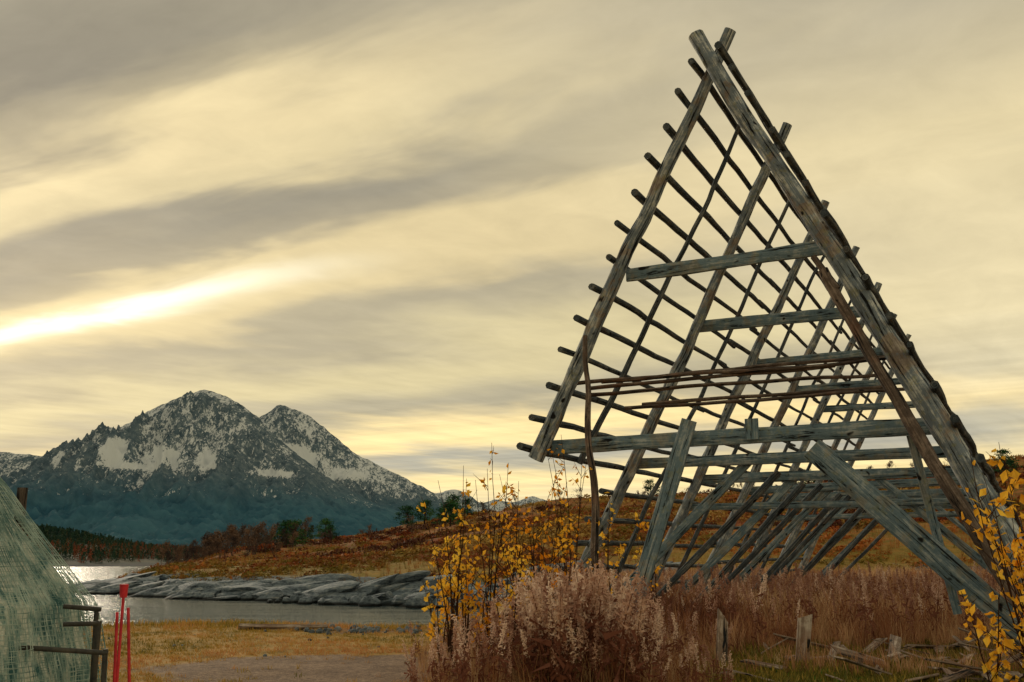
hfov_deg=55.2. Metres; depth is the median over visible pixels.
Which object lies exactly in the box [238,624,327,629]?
driftwood log
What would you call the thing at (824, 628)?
dry grass
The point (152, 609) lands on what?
water
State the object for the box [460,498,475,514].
pine tree
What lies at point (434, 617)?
birch sapling
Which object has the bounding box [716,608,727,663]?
wooden stake
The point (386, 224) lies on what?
sky
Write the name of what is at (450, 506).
pine tree
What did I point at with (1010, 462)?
pine tree
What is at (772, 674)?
grass
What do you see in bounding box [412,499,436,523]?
pine tree
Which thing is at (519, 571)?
birch sapling
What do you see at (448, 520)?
pine tree
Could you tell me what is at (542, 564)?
birch sapling
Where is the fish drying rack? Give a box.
[516,27,1023,645]
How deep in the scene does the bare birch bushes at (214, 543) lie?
159.15 m
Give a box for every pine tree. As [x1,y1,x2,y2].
[270,519,301,544]
[280,519,310,545]
[312,518,336,537]
[320,525,339,539]
[393,505,416,526]
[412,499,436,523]
[431,507,454,524]
[433,499,463,526]
[435,492,468,518]
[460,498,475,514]
[642,479,660,494]
[992,448,1022,471]
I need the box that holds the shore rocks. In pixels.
[68,560,680,607]
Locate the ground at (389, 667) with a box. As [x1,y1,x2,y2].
[46,457,1023,681]
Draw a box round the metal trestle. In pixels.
[19,604,108,681]
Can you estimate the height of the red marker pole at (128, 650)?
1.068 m
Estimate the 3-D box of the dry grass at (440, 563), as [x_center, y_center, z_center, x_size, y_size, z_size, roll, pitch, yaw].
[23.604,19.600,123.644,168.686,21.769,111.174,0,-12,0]
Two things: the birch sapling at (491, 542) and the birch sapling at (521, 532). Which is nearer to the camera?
the birch sapling at (491, 542)
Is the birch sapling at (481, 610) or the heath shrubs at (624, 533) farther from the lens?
the heath shrubs at (624, 533)
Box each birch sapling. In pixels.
[416,466,477,675]
[419,575,452,665]
[430,532,468,663]
[451,547,486,648]
[458,446,528,666]
[471,570,512,657]
[480,533,532,640]
[490,474,560,614]
[492,478,551,617]
[508,484,579,603]
[531,511,576,609]
[537,437,611,578]
[588,492,632,604]
[631,503,663,608]
[957,447,1023,669]
[958,580,1018,681]
[965,445,1023,661]
[997,461,1023,667]
[997,494,1023,681]
[1012,533,1023,630]
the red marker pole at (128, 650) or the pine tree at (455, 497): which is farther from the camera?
the pine tree at (455, 497)
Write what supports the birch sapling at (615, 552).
on the ground at (389, 667)
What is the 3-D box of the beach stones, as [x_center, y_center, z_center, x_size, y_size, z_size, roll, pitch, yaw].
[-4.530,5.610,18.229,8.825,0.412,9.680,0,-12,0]
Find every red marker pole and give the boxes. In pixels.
[113,612,118,681]
[116,584,128,681]
[127,607,130,681]
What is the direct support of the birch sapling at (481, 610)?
on the ground at (389, 667)
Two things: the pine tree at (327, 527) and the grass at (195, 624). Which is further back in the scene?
the pine tree at (327, 527)
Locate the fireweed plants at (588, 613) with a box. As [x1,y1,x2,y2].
[402,552,734,681]
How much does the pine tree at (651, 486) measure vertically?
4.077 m
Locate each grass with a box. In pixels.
[83,618,509,681]
[125,461,1023,584]
[495,561,1022,676]
[670,635,1023,681]
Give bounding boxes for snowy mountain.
[0,390,422,547]
[0,405,481,519]
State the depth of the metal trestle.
7.91 m
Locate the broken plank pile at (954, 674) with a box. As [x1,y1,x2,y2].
[720,627,1023,681]
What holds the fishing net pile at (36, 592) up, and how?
on the ground at (389, 667)
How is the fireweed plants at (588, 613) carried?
on the ground at (389, 667)
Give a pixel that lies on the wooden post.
(22, 494)
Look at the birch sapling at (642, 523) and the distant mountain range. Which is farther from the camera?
the distant mountain range
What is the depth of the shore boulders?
68.06 m
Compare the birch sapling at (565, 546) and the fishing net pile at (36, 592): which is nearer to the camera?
the fishing net pile at (36, 592)
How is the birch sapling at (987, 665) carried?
on the ground at (389, 667)
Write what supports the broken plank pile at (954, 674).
on the ground at (389, 667)
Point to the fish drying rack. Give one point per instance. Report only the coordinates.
(940, 423)
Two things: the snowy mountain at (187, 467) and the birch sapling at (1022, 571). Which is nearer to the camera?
the birch sapling at (1022, 571)
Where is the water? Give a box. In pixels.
[54,566,479,626]
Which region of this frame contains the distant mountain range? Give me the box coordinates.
[435,489,546,510]
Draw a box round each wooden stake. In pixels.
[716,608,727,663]
[795,614,811,664]
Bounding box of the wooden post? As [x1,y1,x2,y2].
[14,487,27,530]
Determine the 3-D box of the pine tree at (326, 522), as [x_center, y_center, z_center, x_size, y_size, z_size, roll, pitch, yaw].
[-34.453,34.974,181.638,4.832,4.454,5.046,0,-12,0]
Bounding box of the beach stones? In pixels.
[99,624,442,665]
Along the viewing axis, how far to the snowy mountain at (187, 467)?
4817.71 m
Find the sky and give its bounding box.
[0,0,1023,502]
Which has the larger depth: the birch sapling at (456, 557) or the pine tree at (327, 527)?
the pine tree at (327, 527)
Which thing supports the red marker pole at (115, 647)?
on the ground at (389, 667)
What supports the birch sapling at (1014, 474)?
on the ground at (389, 667)
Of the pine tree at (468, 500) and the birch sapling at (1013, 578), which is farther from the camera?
the pine tree at (468, 500)
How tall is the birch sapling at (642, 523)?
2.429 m
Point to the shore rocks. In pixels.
(329, 586)
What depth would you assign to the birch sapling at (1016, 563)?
9.33 m
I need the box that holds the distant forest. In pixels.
[24,522,314,562]
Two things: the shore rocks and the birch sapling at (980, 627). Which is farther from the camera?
the shore rocks
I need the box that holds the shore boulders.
[69,563,637,607]
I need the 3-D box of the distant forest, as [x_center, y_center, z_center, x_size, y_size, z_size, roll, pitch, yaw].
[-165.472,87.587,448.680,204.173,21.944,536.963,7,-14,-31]
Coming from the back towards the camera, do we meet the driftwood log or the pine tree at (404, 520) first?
the pine tree at (404, 520)
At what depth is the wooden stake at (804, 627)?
13.72 m
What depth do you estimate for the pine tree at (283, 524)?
168.28 m
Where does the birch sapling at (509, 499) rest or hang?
on the ground at (389, 667)
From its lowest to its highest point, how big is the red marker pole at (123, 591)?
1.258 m
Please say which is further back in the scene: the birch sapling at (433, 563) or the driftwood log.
the driftwood log
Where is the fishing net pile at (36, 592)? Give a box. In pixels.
[0,477,107,681]
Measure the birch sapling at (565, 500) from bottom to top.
3.188 m
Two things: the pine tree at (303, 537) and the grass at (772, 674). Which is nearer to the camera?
the grass at (772, 674)
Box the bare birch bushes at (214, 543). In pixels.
[156,458,947,565]
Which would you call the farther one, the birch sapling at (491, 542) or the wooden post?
the birch sapling at (491, 542)
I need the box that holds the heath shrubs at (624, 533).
[118,454,1023,580]
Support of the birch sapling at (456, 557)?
on the ground at (389, 667)

